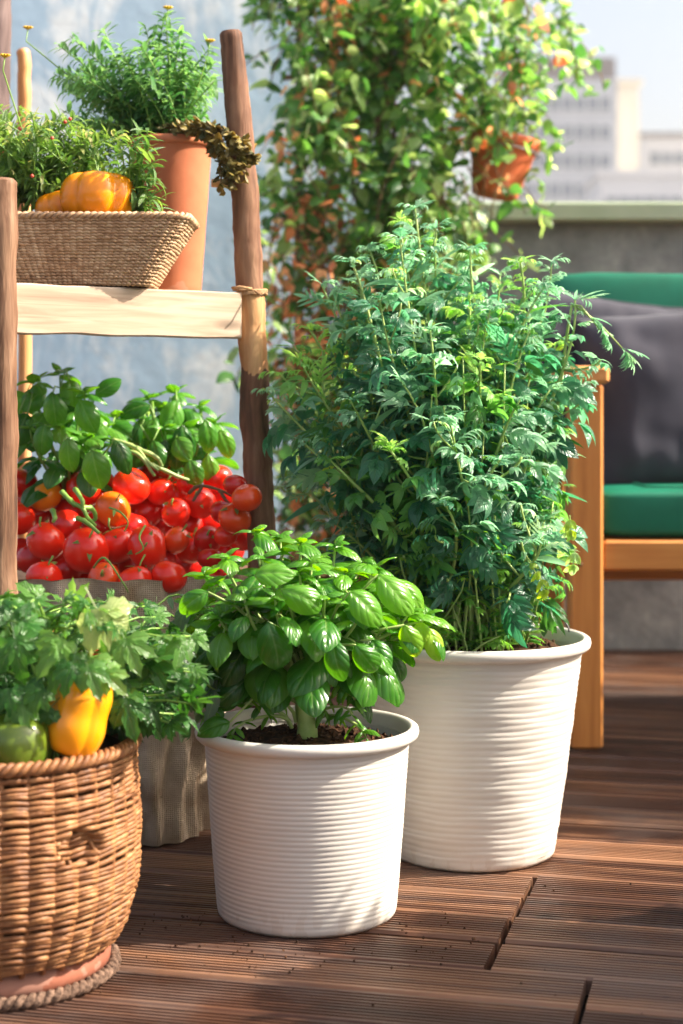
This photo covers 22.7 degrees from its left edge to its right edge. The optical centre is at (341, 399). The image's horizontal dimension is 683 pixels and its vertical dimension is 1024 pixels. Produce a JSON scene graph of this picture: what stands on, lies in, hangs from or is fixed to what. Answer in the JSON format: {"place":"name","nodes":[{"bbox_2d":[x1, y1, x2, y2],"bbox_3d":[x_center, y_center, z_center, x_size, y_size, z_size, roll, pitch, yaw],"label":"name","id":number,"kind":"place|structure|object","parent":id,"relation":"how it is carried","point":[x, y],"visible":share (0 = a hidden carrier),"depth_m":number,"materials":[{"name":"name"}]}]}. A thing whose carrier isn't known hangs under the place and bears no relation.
{"place":"outdoors","nodes":[
{"label":"outdoors","id":0,"kind":"place"},
{"bbox_2d":[391,0,682,201],"label":"sky","id":1,"kind":"structure","parent":0,"point":[645,37],"materials":[{"name":"white"}]},
{"bbox_2d":[492,941,588,1023],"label":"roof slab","id":2,"kind":"structure","parent":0,"point":[583,1010],"depth_m":1.93,"materials":[{"name":"black"}]},
{"bbox_2d":[0,649,682,1023],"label":"deck","id":3,"kind":"structure","parent":2,"relation":"on","point":[578,927],"depth_m":2.06,"materials":[{"name":"brown wood"}]},
{"bbox_2d":[0,727,142,1012],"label":"wicker basket","id":4,"kind":"object","parent":3,"relation":"on","point":[70,844],"visible":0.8,"depth_m":1.82,"materials":[{"name":"wicker"}]},
{"bbox_2d":[0,702,53,779],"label":"bell pepper","id":5,"kind":"object","parent":4,"relation":"in","point":[21,743],"visible":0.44,"depth_m":1.79,"materials":[{"name":"green food"}]},
{"bbox_2d":[48,683,112,757],"bbox_3d":[-0.286,0.335,1.845,0.073,0.107,0.064,0,0,-38],"label":"bell pepper","id":6,"kind":"object","parent":4,"relation":"in","point":[78,728],"visible":0.63,"depth_m":1.82,"materials":[{"name":"yellow food"}]},
{"bbox_2d":[0,578,219,760],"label":"lobed leaf plant","id":7,"kind":"object","parent":4,"relation":"in","point":[148,675],"visible":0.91,"depth_m":1.85,"materials":[{"name":"green plant"}]},
{"bbox_2d":[17,558,247,846],"bbox_3d":[-0.333,0.447,2.620,0.473,0.406,0.472,0,0,0],"label":"burlap sack","id":8,"kind":"object","parent":3,"relation":"on","point":[174,796],"visible":0.15,"depth_m":2.48,"materials":[{"name":"beige fabric"}]},
{"bbox_2d":[17,538,26,570],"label":"tomato","id":9,"kind":"object","parent":8,"relation":"in","point":[21,543],"visible":0.23,"depth_m":2.59,"materials":[{"name":"red food"}]},
{"bbox_2d":[17,502,35,534],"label":"tomato","id":10,"kind":"object","parent":9,"relation":"on","point":[26,519],"visible":0.47,"depth_m":2.56,"materials":[{"name":"red food"}]},
{"bbox_2d":[31,483,61,510],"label":"tomato","id":11,"kind":"object","parent":10,"relation":"on","point":[53,498],"visible":0.7,"depth_m":2.59,"materials":[{"name":"orange food"}]},
{"bbox_2d":[30,506,50,523],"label":"tomato","id":12,"kind":"object","parent":9,"relation":"on","point":[45,515],"visible":0.1,"depth_m":2.63,"materials":[{"name":"red food"}]},
{"bbox_2d":[17,469,37,497],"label":"tomato","id":13,"kind":"object","parent":12,"relation":"on","point":[21,480],"visible":0.4,"depth_m":2.62,"materials":[{"name":"red food"}]},
{"bbox_2d":[17,546,48,572],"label":"tomato","id":14,"kind":"object","parent":8,"relation":"in","point":[26,558],"visible":0.38,"depth_m":2.54,"materials":[{"name":"red food"}]},
{"bbox_2d":[26,555,62,580],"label":"tomato","id":15,"kind":"object","parent":8,"relation":"on","point":[47,571],"visible":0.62,"depth_m":2.44,"materials":[{"name":"red plant"}]},
{"bbox_2d":[51,539,65,561],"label":"tomato","id":16,"kind":"object","parent":8,"relation":"in","point":[60,556],"visible":0.06,"depth_m":2.58,"materials":[{"name":"red food"}]},
{"bbox_2d":[55,499,87,517],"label":"tomato","id":17,"kind":"object","parent":16,"relation":"on","point":[63,504],"visible":0.16,"depth_m":2.61,"materials":[{"name":"red food"}]},
{"bbox_2d":[51,509,81,538],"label":"tomato","id":18,"kind":"object","parent":8,"relation":"in","point":[66,523],"visible":0.6,"depth_m":2.54,"materials":[{"name":"red food"}]},
{"bbox_2d":[55,557,81,578],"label":"tomato","id":19,"kind":"object","parent":8,"relation":"in","point":[67,571],"visible":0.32,"depth_m":2.50,"materials":[{"name":"red food"}]},
{"bbox_2d":[25,517,64,559],"bbox_3d":[-0.439,0.205,2.523,0.058,0.066,0.063,0,0,0],"label":"tomato","id":20,"kind":"object","parent":19,"relation":"on","point":[45,540],"visible":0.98,"depth_m":2.50,"materials":[{"name":"red plant"}]},
{"bbox_2d":[63,527,108,573],"bbox_3d":[-0.374,0.220,2.489,0.068,0.070,0.071,0,0,0],"label":"tomato","id":21,"kind":"object","parent":8,"relation":"in","point":[85,549],"visible":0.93,"depth_m":2.46,"materials":[{"name":"red plant"}]},
{"bbox_2d":[49,487,99,533],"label":"tomato vine","id":22,"kind":"object","parent":21,"relation":"on","point":[87,520],"visible":1,"depth_m":2.42,"materials":[{"name":"green plant"}]},
{"bbox_2d":[88,562,119,581],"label":"tomato","id":23,"kind":"object","parent":8,"relation":"in","point":[104,571],"visible":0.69,"depth_m":2.42,"materials":[{"name":"red plant"}]},
{"bbox_2d":[93,507,145,592],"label":"tomato vine","id":24,"kind":"object","parent":8,"relation":"on","point":[107,560],"visible":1,"depth_m":2.39,"materials":[{"name":"green plant"}]},
{"bbox_2d":[117,559,150,572],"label":"tomato","id":25,"kind":"object","parent":8,"relation":"in","point":[125,565],"visible":0.12,"depth_m":2.55,"materials":[{"name":"red food"}]},
{"bbox_2d":[103,518,131,563],"bbox_3d":[-0.333,0.210,2.536,0.058,0.069,0.059,0,0,0],"label":"tomato","id":26,"kind":"object","parent":25,"relation":"on","point":[117,538],"visible":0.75,"depth_m":2.51,"materials":[{"name":"red plant"}]},
{"bbox_2d":[95,491,130,527],"bbox_3d":[-0.344,0.165,2.560,0.054,0.056,0.058,0,0,0],"label":"tomato","id":27,"kind":"object","parent":26,"relation":"on","point":[105,501],"visible":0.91,"depth_m":2.54,"materials":[{"name":"orange plant"}]},
{"bbox_2d":[123,513,148,531],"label":"tomato","id":28,"kind":"object","parent":25,"relation":"on","point":[135,520],"visible":0.35,"depth_m":2.58,"materials":[{"name":"red food"}]},
{"bbox_2d":[112,468,150,503],"bbox_3d":[-0.322,0.128,2.604,0.059,0.064,0.057,0,0,0],"label":"tomato","id":29,"kind":"object","parent":28,"relation":"on","point":[134,487],"visible":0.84,"depth_m":2.58,"materials":[{"name":"red plant"}]},
{"bbox_2d":[117,554,151,581],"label":"tomato","id":30,"kind":"object","parent":8,"relation":"on","point":[135,572],"visible":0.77,"depth_m":2.42,"materials":[{"name":"red plant"}]},
{"bbox_2d":[129,499,163,525],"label":"tomato","id":31,"kind":"object","parent":8,"relation":"on","point":[148,511],"visible":0.41,"depth_m":2.63,"materials":[{"name":"red food"}]},
{"bbox_2d":[147,475,173,504],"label":"tomato","id":32,"kind":"object","parent":31,"relation":"on","point":[162,491],"visible":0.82,"depth_m":2.61,"materials":[{"name":"red plant"}]},
{"bbox_2d":[150,550,175,570],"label":"tomato","id":33,"kind":"object","parent":8,"relation":"in","point":[170,557],"visible":0.12,"depth_m":2.52,"materials":[{"name":"red food"}]},
{"bbox_2d":[164,524,192,553],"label":"tomato","id":34,"kind":"object","parent":33,"relation":"on","point":[177,539],"visible":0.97,"depth_m":2.51,"materials":[{"name":"red plant"}]},
{"bbox_2d":[155,519,172,534],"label":"tomato","id":35,"kind":"object","parent":8,"relation":"in","point":[163,526],"visible":0.06,"depth_m":2.68,"materials":[{"name":"red food"}]},
{"bbox_2d":[138,464,158,482],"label":"tomato","id":36,"kind":"object","parent":35,"relation":"on","point":[145,470],"visible":0.09,"depth_m":2.67,"materials":[{"name":"red food"}]},
{"bbox_2d":[171,483,186,499],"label":"tomato","id":37,"kind":"object","parent":35,"relation":"on","point":[178,493],"visible":0.11,"depth_m":2.65,"materials":[{"name":"red food"}]},
{"bbox_2d":[157,466,176,482],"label":"tomato","id":38,"kind":"object","parent":37,"relation":"on","point":[161,474],"visible":0.23,"depth_m":2.65,"materials":[{"name":"red food"}]},
{"bbox_2d":[151,560,186,592],"bbox_3d":[-0.248,0.254,2.446,0.052,0.047,0.055,0,0,0],"label":"tomato","id":39,"kind":"object","parent":8,"relation":"on","point":[169,574],"visible":0.91,"depth_m":2.43,"materials":[{"name":"red food"}]},
{"bbox_2d":[174,554,201,576],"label":"tomato","id":40,"kind":"object","parent":8,"relation":"in","point":[194,567],"visible":0.11,"depth_m":2.57,"materials":[{"name":"red food"}]},
{"bbox_2d":[176,527,199,563],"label":"tomato","id":41,"kind":"object","parent":40,"relation":"on","point":[189,554],"visible":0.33,"depth_m":2.54,"materials":[{"name":"red plant"}]},
{"bbox_2d":[161,498,190,526],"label":"tomato","id":42,"kind":"object","parent":41,"relation":"on","point":[175,512],"visible":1,"depth_m":2.55,"materials":[{"name":"red plant"}]},
{"bbox_2d":[112,438,189,480],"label":"tomato vine","id":43,"kind":"object","parent":42,"relation":"on","point":[138,451],"visible":0.96,"depth_m":2.54,"materials":[{"name":"green plant"}]},
{"bbox_2d":[180,516,202,532],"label":"tomato","id":44,"kind":"object","parent":8,"relation":"in","point":[192,523],"visible":0.27,"depth_m":2.59,"materials":[{"name":"red food"}]},
{"bbox_2d":[176,474,193,494],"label":"tomato","id":45,"kind":"object","parent":44,"relation":"on","point":[184,487],"visible":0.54,"depth_m":2.60,"materials":[{"name":"red food"}]},
{"bbox_2d":[185,488,215,518],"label":"tomato","id":46,"kind":"object","parent":44,"relation":"on","point":[202,503],"visible":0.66,"depth_m":2.57,"materials":[{"name":"red plant"}]},
{"bbox_2d":[194,526,219,550],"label":"tomato","id":47,"kind":"object","parent":8,"relation":"in","point":[204,537],"visible":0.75,"depth_m":2.51,"materials":[{"name":"red plant"}]},
{"bbox_2d":[197,549,221,566],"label":"tomato","id":48,"kind":"object","parent":8,"relation":"in","point":[203,556],"visible":0.69,"depth_m":2.48,"materials":[{"name":"red food"}]},
{"bbox_2d":[214,526,237,546],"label":"tomato","id":49,"kind":"object","parent":48,"relation":"on","point":[223,537],"visible":0.71,"depth_m":2.48,"materials":[{"name":"red food"}]},
{"bbox_2d":[210,501,228,522],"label":"tomato","id":50,"kind":"object","parent":49,"relation":"on","point":[216,507],"visible":0.46,"depth_m":2.49,"materials":[{"name":"red food"}]},
{"bbox_2d":[188,484,231,501],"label":"tomato vine","id":51,"kind":"object","parent":50,"relation":"on","point":[202,486],"visible":0.87,"depth_m":2.51,"materials":[{"name":"plant"}]},
{"bbox_2d":[209,550,226,575],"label":"tomato","id":52,"kind":"object","parent":8,"relation":"in","point":[219,572],"visible":0.06,"depth_m":2.61,"materials":[{"name":"red food"}]},
{"bbox_2d":[202,516,219,527],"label":"tomato","id":53,"kind":"object","parent":52,"relation":"on","point":[209,521],"visible":0.08,"depth_m":2.62,"materials":[{"name":"red food"}]},
{"bbox_2d":[203,465,231,491],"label":"tomato","id":54,"kind":"object","parent":53,"relation":"on","point":[219,477],"visible":0.58,"depth_m":2.62,"materials":[{"name":"red food"}]},
{"bbox_2d":[218,546,244,561],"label":"tomato","id":55,"kind":"object","parent":8,"relation":"on","point":[228,548],"visible":0.09,"depth_m":2.69,"materials":[{"name":"red food"}]},
{"bbox_2d":[218,503,251,533],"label":"tomato","id":56,"kind":"object","parent":8,"relation":"in","point":[232,519],"visible":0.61,"depth_m":2.44,"materials":[{"name":"red plant"}]},
{"bbox_2d":[223,475,246,494],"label":"tomato","id":57,"kind":"object","parent":56,"relation":"on","point":[231,483],"visible":0.69,"depth_m":2.45,"materials":[{"name":"red food"}]},
{"bbox_2d":[231,484,261,511],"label":"tomato","id":58,"kind":"object","parent":56,"relation":"on","point":[246,497],"visible":1,"depth_m":2.42,"materials":[{"name":"red food"}]},
{"bbox_2d":[230,533,247,550],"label":"tomato","id":59,"kind":"object","parent":8,"relation":"in","point":[240,542],"visible":0.29,"depth_m":2.61,"materials":[{"name":"red food"}]},
{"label":"tomato","id":60,"kind":"object","parent":8,"relation":"in","visible":0},
{"bbox_2d":[104,474,113,492],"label":"tomato","id":61,"kind":"object","parent":60,"relation":"on","point":[110,481],"visible":0.02,"depth_m":2.64,"materials":[{"name":"red food"}]},
{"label":"tomato","id":62,"kind":"object","parent":8,"relation":"in","visible":0},
{"bbox_2d":[82,512,112,534],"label":"tomato","id":63,"kind":"object","parent":62,"relation":"on","point":[101,527],"visible":0.09,"depth_m":2.58,"materials":[{"name":"red food"}]},
{"bbox_2d":[66,471,103,505],"bbox_3d":[-0.393,0.136,2.604,0.058,0.056,0.062,0,0,0],"label":"tomato","id":64,"kind":"object","parent":63,"relation":"on","point":[71,483],"visible":0.28,"depth_m":2.58,"materials":[{"name":"red food"}]},
{"bbox_2d":[0,0,275,707],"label":"rustic shelf","id":65,"kind":"object","parent":3,"relation":"on","point":[28,311],"visible":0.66,"depth_m":2.44,"materials":[{"name":"brown wood"}]},
{"bbox_2d":[17,363,145,507],"bbox_3d":[-0.420,0.065,2.600,0.230,0.249,0.270,0,0,0],"label":"basil plant","id":66,"kind":"object","parent":65,"relation":"on","point":[86,455],"visible":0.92,"depth_m":2.56,"materials":[{"name":"green plant"}]},
{"bbox_2d":[16,211,199,288],"bbox_3d":[-0.369,-0.208,2.420,0.326,0.103,0.181,0,0,0],"label":"seagrass basket","id":67,"kind":"object","parent":65,"relation":"on","point":[137,249],"visible":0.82,"depth_m":2.35,"materials":[{"name":"wicker"}]},
{"bbox_2d":[35,190,75,221],"bbox_3d":[-0.401,-0.271,2.420,0.064,0.055,0.064,0,0,25],"label":"bell pepper","id":68,"kind":"object","parent":67,"relation":"in","point":[48,202],"visible":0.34,"depth_m":2.39,"materials":[{"name":"orange food"}]},
{"bbox_2d":[0,53,145,211],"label":"shelf herb","id":69,"kind":"object","parent":67,"relation":"in","point":[30,170],"visible":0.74,"depth_m":2.42,"materials":[{"name":"green plant"}]},
{"bbox_2d":[59,171,135,221],"bbox_3d":[-0.341,-0.281,2.384,0.106,0.073,0.101,0,0,0],"label":"bell pepper","id":70,"kind":"object","parent":67,"relation":"in","point":[97,191],"visible":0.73,"depth_m":2.35,"materials":[{"name":"orange food"}]},
{"bbox_2d":[100,119,175,211],"bbox_3d":[-0.284,-0.314,2.382,0.100,0.161,0.139,0,0,-16],"label":"shelf herb","id":71,"kind":"object","parent":67,"relation":"in","point":[138,199],"visible":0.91,"depth_m":2.37,"materials":[{"name":"green plant"}]},
{"bbox_2d":[127,133,210,290],"bbox_3d":[-0.264,-0.279,2.630,0.136,0.247,0.136,0,0,0],"label":"terracotta pot","id":72,"kind":"object","parent":65,"relation":"on","point":[184,173],"visible":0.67,"depth_m":2.58,"materials":[{"name":"ceramic"}]},
{"bbox_2d":[23,5,223,151],"bbox_3d":[-0.329,-0.491,2.633,0.315,0.232,0.204,0,0,0],"label":"potted herb","id":73,"kind":"object","parent":72,"relation":"on","point":[154,108],"visible":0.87,"depth_m":2.60,"materials":[{"name":"green plant"}]},
{"bbox_2d":[156,115,261,195],"bbox_3d":[-0.184,-0.361,2.533,0.102,0.131,0.205,0,0,-36],"label":"trailing sedum","id":74,"kind":"object","parent":72,"relation":"on","point":[212,135],"visible":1,"depth_m":2.46,"materials":[{"name":"brown plant"}]},
{"bbox_2d":[120,384,238,485],"bbox_3d":[-0.263,0.085,2.713,0.202,0.221,0.250,0,0,0],"label":"basil plant","id":75,"kind":"object","parent":65,"relation":"on","point":[174,435],"visible":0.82,"depth_m":2.64,"materials":[{"name":"green plant"}]},
{"bbox_2d":[10,0,374,557],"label":"plaster wall","id":76,"kind":"structure","parent":3,"relation":"on","point":[196,366],"depth_m":4.31,"materials":[{"name":"grey paint"}]},
{"bbox_2d":[195,705,418,937],"bbox_3d":[-0.044,0.531,2.162,0.285,0.238,0.283,0,0,0],"label":"ribbed pot","id":77,"kind":"object","parent":3,"relation":"on","point":[306,835],"visible":0.94,"depth_m":2.06,"materials":[{"name":"white ceramic"}]},
{"bbox_2d":[135,594,219,742],"bbox_3d":[-0.217,0.335,2.104,0.139,0.176,0.188,0,0,10],"label":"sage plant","id":78,"kind":"object","parent":77,"relation":"in","point":[179,621],"visible":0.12,"depth_m":2.14,"materials":[{"name":"green plant"}]},
{"bbox_2d":[174,524,454,742],"bbox_3d":[-0.040,0.306,2.146,0.374,0.286,0.291,0,0,0],"label":"basil plant","id":79,"kind":"object","parent":77,"relation":"in","point":[311,644],"visible":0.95,"depth_m":2.09,"materials":[{"name":"green plant"}]},
{"bbox_2d":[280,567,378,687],"bbox_3d":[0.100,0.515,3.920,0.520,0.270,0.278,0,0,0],"label":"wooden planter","id":80,"kind":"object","parent":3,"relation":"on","point":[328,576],"depth_m":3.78,"materials":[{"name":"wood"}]},
{"bbox_2d":[216,0,609,581],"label":"climbing plant","id":81,"kind":"object","parent":80,"relation":"in","point":[414,34],"visible":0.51,"depth_m":3.71,"materials":[{"name":"green plant"}]},
{"bbox_2d":[456,9,539,201],"bbox_3d":[0.357,-0.710,3.868,0.167,0.522,0.228,0,0,-16],"label":"hanging pot","id":82,"kind":"object","parent":81,"relation":"hanging from","point":[517,168],"visible":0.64,"depth_m":3.79,"materials":[{"name":"orange ceramic"}]},
{"bbox_2d":[437,67,536,145],"bbox_3d":[0.338,-0.658,3.838,0.247,0.199,0.198,0,0,0],"label":"hanging pot plant","id":83,"kind":"object","parent":82,"relation":"in","point":[519,126],"visible":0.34,"depth_m":3.81,"materials":[{"name":"green plant"}]},
{"bbox_2d":[281,0,453,570],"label":"trellis","id":84,"kind":"object","parent":3,"relation":"on","point":[290,77],"visible":0.02,"depth_m":3.97,"materials":[{"name":"brown wood"}]},
{"bbox_2d":[99,882,642,1013],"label":"soil crumbs","id":85,"kind":"object","parent":3,"relation":"on","point":[324,961],"visible":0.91,"depth_m":2.02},
{"bbox_2d":[372,623,590,871],"bbox_3d":[0.187,0.492,2.455,0.344,0.316,0.342,0,0,0],"label":"ribbed pot","id":86,"kind":"object","parent":3,"relation":"on","point":[488,752],"visible":0.68,"depth_m":2.33,"materials":[{"name":"white ceramic"}]},
{"bbox_2d":[251,198,648,650],"bbox_3d":[0.150,0.038,2.457,0.478,0.663,0.458,0,0,41],"label":"bushy herb","id":87,"kind":"object","parent":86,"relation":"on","point":[460,475],"visible":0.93,"depth_m":2.37,"materials":[{"name":"green plant"}]},
{"bbox_2d":[535,366,682,748],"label":"wooden bench","id":88,"kind":"object","parent":3,"relation":"on","point":[608,557],"visible":0.39,"depth_m":3.16,"materials":[{"name":"brown wood"}]},
{"bbox_2d":[565,482,682,537],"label":"seat cushion","id":89,"kind":"object","parent":88,"relation":"on","point":[634,509],"visible":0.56,"depth_m":3.18,"materials":[{"name":"green fabric"}]},
{"bbox_2d":[518,284,682,437],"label":"pillow","id":90,"kind":"object","parent":89,"relation":"on","point":[603,307],"visible":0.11,"depth_m":3.53,"materials":[{"name":"grey fabric"}]},
{"bbox_2d":[542,272,682,480],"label":"back cushion","id":91,"kind":"object","parent":89,"relation":"on","point":[661,289],"visible":0.2,"depth_m":3.61,"materials":[{"name":"green fabric"}]},
{"bbox_2d":[570,313,682,484],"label":"pillow","id":92,"kind":"object","parent":89,"relation":"on","point":[643,424],"visible":0.69,"depth_m":3.38,"materials":[{"name":"grey fabric"}]},
{"bbox_2d":[404,202,682,649],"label":"parapet wall","id":93,"kind":"structure","parent":2,"relation":"on","point":[617,237],"depth_m":4.44,"materials":[{"name":"concrete"}]},
{"bbox_2d":[493,57,616,201],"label":"office building","id":94,"kind":"structure","parent":0,"point":[587,125],"depth_m":180.00,"materials":[{"name":"white concrete"}]},
{"bbox_2d":[617,79,642,169],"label":"office building","id":95,"kind":"structure","parent":0,"point":[627,124],"depth_m":186.00,"materials":[{"name":"white"}]},
{"bbox_2d":[580,170,682,201],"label":"office building","id":96,"kind":"structure","parent":0,"point":[632,185],"depth_m":150.00,"materials":[{"name":"white concrete"}]},
{"bbox_2d":[639,132,682,169],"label":"office building","id":97,"kind":"structure","parent":0,"point":[660,150],"depth_m":205.00,"materials":[{"name":"white concrete"}]},
{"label":"tomato","id":98,"kind":"object","parent":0,"visible":0},
{"bbox_2d":[206,488,231,502],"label":"tomato","id":99,"kind":"object","parent":98,"relation":"on","point":[217,495],"visible":0.05,"depth_m":2.66,"materials":[{"name":"red food"}]},
{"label":"tomato","id":100,"kind":"object","parent":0,"visible":0},
{"bbox_2d":[127,525,165,568],"bbox_3d":[-0.285,0.216,2.495,0.063,0.066,0.064,0,0,38],"label":"tomato","id":101,"kind":"object","parent":100,"relation":"on","point":[153,542],"visible":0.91,"depth_m":2.47,"materials":[{"name":"red plant"}]}
]}

